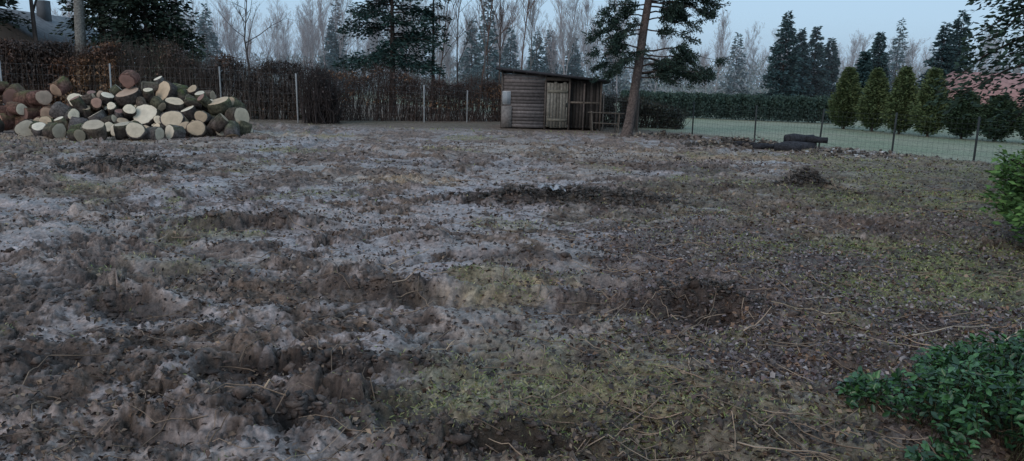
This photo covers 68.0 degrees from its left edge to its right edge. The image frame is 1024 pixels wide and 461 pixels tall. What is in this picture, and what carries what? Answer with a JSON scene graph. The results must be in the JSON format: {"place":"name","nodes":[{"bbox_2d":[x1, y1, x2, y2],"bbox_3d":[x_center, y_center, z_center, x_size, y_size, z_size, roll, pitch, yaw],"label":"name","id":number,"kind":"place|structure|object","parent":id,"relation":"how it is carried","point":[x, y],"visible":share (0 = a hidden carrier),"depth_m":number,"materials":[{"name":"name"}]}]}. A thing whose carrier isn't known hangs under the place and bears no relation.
{"place":"outdoors","nodes":[
{"label":"outdoors","id":0,"kind":"place"},
{"bbox_2d":[0,74,1023,460],"bbox_3d":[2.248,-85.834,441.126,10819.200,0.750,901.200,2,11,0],"label":"ground","id":1,"kind":"structure","parent":0,"point":[374,136],"depth_m":7.76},
{"bbox_2d":[0,0,31,31],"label":"spruce tree","id":2,"kind":"object","parent":1,"relation":"on","point":[8,3],"visible":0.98,"depth_m":38.46,"materials":[{"name":"green plant"}]},
{"bbox_2d":[29,0,39,85],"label":"bare tree","id":3,"kind":"object","parent":1,"relation":"on","point":[33,20],"visible":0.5,"depth_m":38.46,"materials":[{"name":"plant"}]},
{"bbox_2d":[0,21,126,89],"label":"walls","id":4,"kind":"structure","parent":1,"relation":"on","point":[3,31],"depth_m":40.87,"materials":[{"name":"paint"}]},
{"bbox_2d":[0,8,130,52],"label":"roof","id":5,"kind":"structure","parent":4,"relation":"on","point":[46,28],"depth_m":43.02,"materials":[{"name":"grey"}]},
{"bbox_2d":[36,0,51,21],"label":"chimney","id":6,"kind":"object","parent":5,"relation":"on","point":[43,9],"visible":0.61,"depth_m":44.24,"materials":[{"name":"paint"}]},
{"bbox_2d":[0,32,129,114],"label":"beech hedge","id":7,"kind":"object","parent":1,"relation":"on","point":[27,55],"visible":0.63,"depth_m":31.93,"materials":[{"name":"brown plant"}]},
{"bbox_2d":[73,0,86,94],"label":"bare trunk tree","id":8,"kind":"object","parent":1,"relation":"on","point":[79,26],"visible":0.43,"depth_m":36.71,"materials":[{"name":"grey plant"}]},
{"bbox_2d":[49,0,142,83],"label":"spruce tree","id":9,"kind":"object","parent":1,"relation":"on","point":[92,6],"visible":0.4,"depth_m":38.80,"materials":[{"name":"green plant"}]},
{"bbox_2d":[3,146,243,174],"bbox_3d":[-8.026,-1.456,15.529,4.468,0.598,2.780,5,12,19],"label":"soil heap","id":10,"kind":"object","parent":1,"relation":"on","point":[104,156],"visible":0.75,"depth_m":15.18,"materials":[{"name":"brown soil"}]},
{"bbox_2d":[0,70,253,141],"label":"firewood pile","id":11,"kind":"object","parent":1,"relation":"on","point":[170,111],"visible":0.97,"depth_m":23.43,"materials":[{"name":"brown wood"}]},
{"bbox_2d":[86,0,215,91],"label":"yew tree","id":12,"kind":"object","parent":1,"relation":"on","point":[150,10],"visible":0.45,"depth_m":37.84,"materials":[{"name":"green plant"}]},
{"bbox_2d":[102,29,306,119],"bbox_3d":[-13.047,-6.649,32.755,8.785,3.757,2.724,0,11,-6],"label":"hornbeam hedge","id":13,"kind":"object","parent":1,"relation":"on","point":[282,95],"visible":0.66,"depth_m":32.73,"materials":[{"name":"brown plant"}]},
{"bbox_2d":[0,63,493,122],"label":"wire fence","id":14,"kind":"object","parent":1,"relation":"on","point":[424,93],"visible":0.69,"depth_m":31.36,"materials":[{"name":"metal"}]},
{"bbox_2d":[210,0,299,104],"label":"bare tree","id":15,"kind":"object","parent":1,"relation":"on","point":[245,21],"visible":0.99,"depth_m":39.87,"materials":[{"name":"grey plant"}]},
{"bbox_2d":[291,60,349,123],"bbox_3d":[-7.867,-5.755,31.388,2.330,2.653,2.413,7,12,25],"label":"tangled shrub","id":16,"kind":"object","parent":1,"relation":"on","point":[324,109],"visible":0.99,"depth_m":31.23,"materials":[{"name":"brown plant"}]},
{"bbox_2d":[330,0,452,112],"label":"pine tree","id":17,"kind":"object","parent":1,"relation":"on","point":[390,54],"visible":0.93,"depth_m":40.26,"materials":[{"name":"green plant"}]},
{"bbox_2d":[287,51,501,121],"bbox_3d":[-4.529,-6.493,34.755,10.953,2.935,2.206,-2,12,-19],"label":"bare hedge","id":18,"kind":"object","parent":1,"relation":"on","point":[403,89],"visible":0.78,"depth_m":34.61,"materials":[{"name":"brown plant"}]},
{"bbox_2d":[411,0,453,112],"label":"pine tree","id":19,"kind":"object","parent":1,"relation":"on","point":[439,17],"visible":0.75,"depth_m":41.22,"materials":[{"name":"green plant"}]},
{"bbox_2d":[431,0,476,107],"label":"birch tree","id":20,"kind":"object","parent":1,"relation":"on","point":[439,22],"visible":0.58,"depth_m":48.34,"materials":[{"name":"grey plant"}]},
{"bbox_2d":[438,0,471,102],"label":"birch tree","id":21,"kind":"object","parent":1,"relation":"on","point":[459,11],"visible":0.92,"depth_m":45.55,"materials":[{"name":"grey plant"}]},
{"bbox_2d":[235,405,679,460],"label":"soil heap","id":22,"kind":"object","parent":1,"relation":"on","point":[287,438],"visible":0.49,"depth_m":4.18,"materials":[{"name":"brown soil"}]},
{"bbox_2d":[455,0,487,110],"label":"birch tree","id":23,"kind":"object","parent":1,"relation":"on","point":[483,8],"visible":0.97,"depth_m":45.79,"materials":[{"name":"grey plant"}]},
{"bbox_2d":[471,0,524,98],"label":"birch tree","id":24,"kind":"object","parent":1,"relation":"on","point":[488,26],"visible":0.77,"depth_m":48.04,"materials":[{"name":"grey plant"}]},
{"bbox_2d":[486,0,525,105],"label":"birch tree","id":25,"kind":"object","parent":1,"relation":"on","point":[501,14],"visible":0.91,"depth_m":50.50,"materials":[{"name":"grey plant"}]},
{"bbox_2d":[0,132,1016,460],"bbox_3d":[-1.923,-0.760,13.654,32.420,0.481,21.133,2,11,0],"label":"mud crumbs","id":26,"kind":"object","parent":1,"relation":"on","point":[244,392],"visible":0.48,"depth_m":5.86,"materials":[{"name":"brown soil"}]},
{"bbox_2d":[0,133,1023,460],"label":"fallen leaves","id":27,"kind":"object","parent":1,"relation":"on","point":[790,355],"depth_m":6.23,"materials":[{"name":"brown plant"}]},
{"bbox_2d":[521,0,536,69],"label":"birch tree","id":28,"kind":"object","parent":1,"relation":"on","point":[528,8],"visible":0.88,"depth_m":47.91,"materials":[{"name":"grey plant"}]},
{"bbox_2d":[35,0,1023,100],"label":"distant forest","id":29,"kind":"object","parent":1,"relation":"on","point":[574,65],"visible":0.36,"depth_m":79.07,"materials":[{"name":"grey plant"}]},
{"bbox_2d":[517,0,545,79],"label":"birch tree","id":30,"kind":"object","parent":1,"relation":"on","point":[529,34],"visible":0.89,"depth_m":53.35,"materials":[{"name":"grey plant"}]},
{"bbox_2d":[496,67,610,130],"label":"garden shed","id":31,"kind":"structure","parent":1,"relation":"on","point":[553,100],"depth_m":31.02,"materials":[{"name":"wood"}]},
{"bbox_2d":[502,91,510,103],"bbox_3d":[-0.235,-5.421,31.003,0.350,0.540,0.033,2,11,3],"label":"small window","id":32,"kind":"structure","parent":31,"relation":"in","point":[506,97],"depth_m":30.99,"materials":[{"name":"glass"}]},
{"bbox_2d":[546,82,567,127],"bbox_3d":[1.834,-5.108,30.927,0.850,1.855,0.070,2,11,3],"label":"door","id":33,"kind":"structure","parent":31,"relation":"in","point":[555,118],"depth_m":30.93,"materials":[{"name":"brown wood"}]},
{"bbox_2d":[352,181,755,215],"bbox_3d":[0.748,-0.554,12.529,6.881,0.520,2.082,2,11,0],"label":"soil heap","id":34,"kind":"object","parent":1,"relation":"on","point":[558,193],"visible":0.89,"depth_m":12.50,"materials":[{"name":"brown soil"}]},
{"bbox_2d":[538,183,565,191],"bbox_3d":[0.649,-0.711,12.386,0.460,0.139,0.279,2,11,0],"label":"plastic scrap","id":35,"kind":"object","parent":34,"relation":"on","point":[556,186],"visible":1,"depth_m":12.36,"materials":[{"name":"plastic"}]},
{"bbox_2d":[588,111,624,133],"bbox_3d":[3.688,-4.262,29.925,1.451,0.861,0.647,2,11,0],"label":"wooden sawhorse","id":36,"kind":"object","parent":1,"relation":"on","point":[592,122],"visible":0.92,"depth_m":29.82,"materials":[{"name":"wood"}]},
{"bbox_2d":[602,92,639,132],"bbox_3d":[4.969,-4.888,31.557,1.278,1.705,3.232,8,13,29],"label":"wire enclosure","id":37,"kind":"object","parent":1,"relation":"on","point":[636,119],"visible":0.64,"depth_m":30.43,"materials":[{"name":"metal"}]},
{"bbox_2d":[588,89,692,128],"bbox_3d":[5.566,-5.579,34.324,5.475,1.985,2.722,2,11,0],"label":"dark shrub","id":38,"kind":"object","parent":1,"relation":"on","point":[658,111],"visible":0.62,"depth_m":34.03,"materials":[{"name":"green plant"}]},
{"bbox_2d":[581,0,730,136],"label":"pine tree","id":39,"kind":"object","parent":1,"relation":"on","point":[677,66],"visible":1,"depth_m":28.01,"materials":[{"name":"green plant"}]},
{"bbox_2d":[589,130,725,140],"bbox_3d":[5.440,-3.567,28.212,5.181,0.439,3.116,2,11,0],"label":"branch debris pile","id":40,"kind":"object","parent":1,"relation":"on","point":[661,133],"visible":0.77,"depth_m":27.86,"materials":[{"name":"brown wood"}]},
{"bbox_2d":[602,273,822,318],"bbox_3d":[1.859,0.596,6.955,2.119,0.457,0.778,2,11,0],"label":"soil heap","id":41,"kind":"object","parent":1,"relation":"on","point":[689,279],"visible":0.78,"depth_m":6.92,"materials":[{"name":"brown soil"}]},
{"bbox_2d":[619,88,831,122],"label":"thuja hedge","id":42,"kind":"object","parent":1,"relation":"on","point":[808,105],"visible":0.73,"depth_m":43.99,"materials":[{"name":"green plant"}]},
{"bbox_2d":[643,131,834,152],"bbox_3d":[7.670,-2.916,24.874,6.541,0.641,4.026,2,11,0],"label":"branch debris pile","id":43,"kind":"object","parent":1,"relation":"on","point":[726,142],"visible":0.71,"depth_m":24.71,"materials":[{"name":"bare twig"},{"name":"bark"}]},
{"bbox_2d":[733,133,827,151],"bbox_3d":[8.499,-2.806,24.072,2.957,0.547,1.320,3,11,9],"label":"dark log stack","id":44,"kind":"object","parent":1,"relation":"on","point":[794,141],"visible":0.98,"depth_m":24.02,"materials":[{"name":"black wood"}]},
{"bbox_2d":[755,10,807,96],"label":"spruce tree","id":45,"kind":"object","parent":1,"relation":"on","point":[776,76],"visible":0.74,"depth_m":58.00,"materials":[{"name":"green plant"}]},
{"bbox_2d":[786,27,814,95],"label":"spruce tree","id":46,"kind":"object","parent":1,"relation":"on","point":[804,72],"visible":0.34,"depth_m":61.90,"materials":[{"name":"green plant"}]},
{"bbox_2d":[756,165,855,189],"bbox_3d":[5.842,-1.111,15.473,1.824,0.556,1.585,-7,14,-38],"label":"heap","id":47,"kind":"object","parent":1,"relation":"on","point":[803,175],"visible":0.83,"depth_m":15.33,"materials":[{"name":"brown soil"}]},
{"bbox_2d":[805,26,832,97],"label":"spruce tree","id":48,"kind":"object","parent":1,"relation":"on","point":[817,60],"visible":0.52,"depth_m":63.85,"materials":[{"name":"green plant"}]},
{"bbox_2d":[813,38,840,94],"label":"spruce tree","id":49,"kind":"object","parent":1,"relation":"on","point":[832,63],"visible":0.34,"depth_m":65.91,"materials":[{"name":"green plant"}]},
{"bbox_2d":[635,100,1023,160],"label":"chain link fence","id":50,"kind":"object","parent":1,"relation":"on","point":[895,123],"visible":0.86,"depth_m":24.72,"materials":[{"name":"metal"}]},
{"bbox_2d":[825,65,862,128],"bbox_3d":[16.492,-6.473,37.398,1.874,3.320,1.768,6,12,24],"label":"thuja tree","id":51,"kind":"object","parent":1,"relation":"on","point":[846,95],"visible":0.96,"depth_m":37.09,"materials":[{"name":"green plant"}]},
{"bbox_2d":[766,144,937,160],"bbox_3d":[10.392,-2.385,22.947,4.638,0.410,3.989,10,14,38],"label":"branch debris pile","id":52,"kind":"object","parent":1,"relation":"on","point":[855,152],"visible":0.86,"depth_m":22.63,"materials":[{"name":"brown wood"}]},
{"bbox_2d":[854,49,872,93],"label":"spruce tree","id":53,"kind":"object","parent":1,"relation":"on","point":[864,67],"visible":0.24,"depth_m":54.33,"materials":[{"name":"green plant"}]},
{"bbox_2d":[851,67,889,131],"bbox_3d":[17.075,-6.094,35.784,2.002,3.238,1.878,2,11,0],"label":"thuja tree","id":54,"kind":"object","parent":1,"relation":"on","point":[873,96],"visible":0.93,"depth_m":35.50,"materials":[{"name":"green plant"}]},
{"bbox_2d":[869,32,891,91],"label":"spruce tree","id":55,"kind":"object","parent":1,"relation":"on","point":[879,56],"visible":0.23,"depth_m":58.02,"materials":[{"name":"green plant"}]},
{"bbox_2d":[879,65,918,133],"bbox_3d":[17.654,-5.829,34.376,2.039,3.298,1.873,2,11,0],"label":"thuja tree","id":56,"kind":"object","parent":1,"relation":"on","point":[902,95],"visible":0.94,"depth_m":34.03,"materials":[{"name":"green plant"}]},
{"bbox_2d":[834,329,1023,460],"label":"periwinkle groundcover","id":57,"kind":"object","parent":1,"relation":"on","point":[1000,386],"visible":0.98,"depth_m":4.50,"materials":[{"name":"green plant"}]},
{"bbox_2d":[906,66,951,136],"bbox_3d":[18.148,-5.474,32.906,1.932,3.204,1.975,2,11,0],"label":"thuja tree","id":58,"kind":"object","parent":1,"relation":"on","point":[918,112],"visible":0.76,"depth_m":32.61,"materials":[{"name":"green plant"}]},
{"bbox_2d":[916,22,959,89],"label":"spruce tree","id":59,"kind":"object","parent":1,"relation":"on","point":[948,53],"visible":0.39,"depth_m":56.09,"materials":[{"name":"green plant"}]},
{"bbox_2d":[931,10,975,71],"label":"spruce tree","id":60,"kind":"object","parent":1,"relation":"on","point":[957,40],"visible":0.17,"depth_m":56.75,"materials":[{"name":"green plant"}]},
{"bbox_2d":[938,89,982,138],"bbox_3d":[19.059,-4.824,31.976,2.018,2.340,2.063,2,11,0],"label":"thuja tree","id":61,"kind":"object","parent":1,"relation":"on","point":[953,115],"visible":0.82,"depth_m":31.64,"materials":[{"name":"green plant"}]},
{"bbox_2d":[923,0,1023,140],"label":"spruce tree","id":62,"kind":"object","parent":1,"relation":"on","point":[1002,32],"visible":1,"depth_m":13.55,"materials":[{"name":"green plant"}]},
{"bbox_2d":[971,94,1020,141],"bbox_3d":[19.742,-4.471,30.781,2.008,2.149,2.105,2,11,0],"label":"thuja tree","id":63,"kind":"object","parent":1,"relation":"on","point":[985,111],"visible":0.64,"depth_m":30.52,"materials":[{"name":"green plant"}]},
{"bbox_2d":[978,143,1023,250],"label":"juniper bush","id":64,"kind":"object","parent":1,"relation":"on","point":[1012,190],"visible":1,"depth_m":9.74,"materials":[{"name":"green plant"}]},
{"bbox_2d":[1011,108,1023,139],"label":"thuja tree","id":65,"kind":"object","parent":1,"relation":"on","point":[1020,118],"visible":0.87,"depth_m":29.96,"materials":[{"name":"green plant"}]},
{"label":"walls","id":66,"kind":"object","parent":1,"relation":"on","visible":0},
{"bbox_2d":[917,72,1023,107],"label":"roof","id":67,"kind":"structure","parent":66,"relation":"on","point":[1004,83],"depth_m":51.29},
{"bbox_2d":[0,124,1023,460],"bbox_3d":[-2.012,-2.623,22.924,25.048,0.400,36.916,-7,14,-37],"label":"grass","id":68,"kind":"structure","parent":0,"point":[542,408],"depth_m":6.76,"materials":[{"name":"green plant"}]},
{"bbox_2d":[0,0,1023,87],"label":"sky","id":69,"kind":"structure","parent":0,"point":[839,19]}
]}

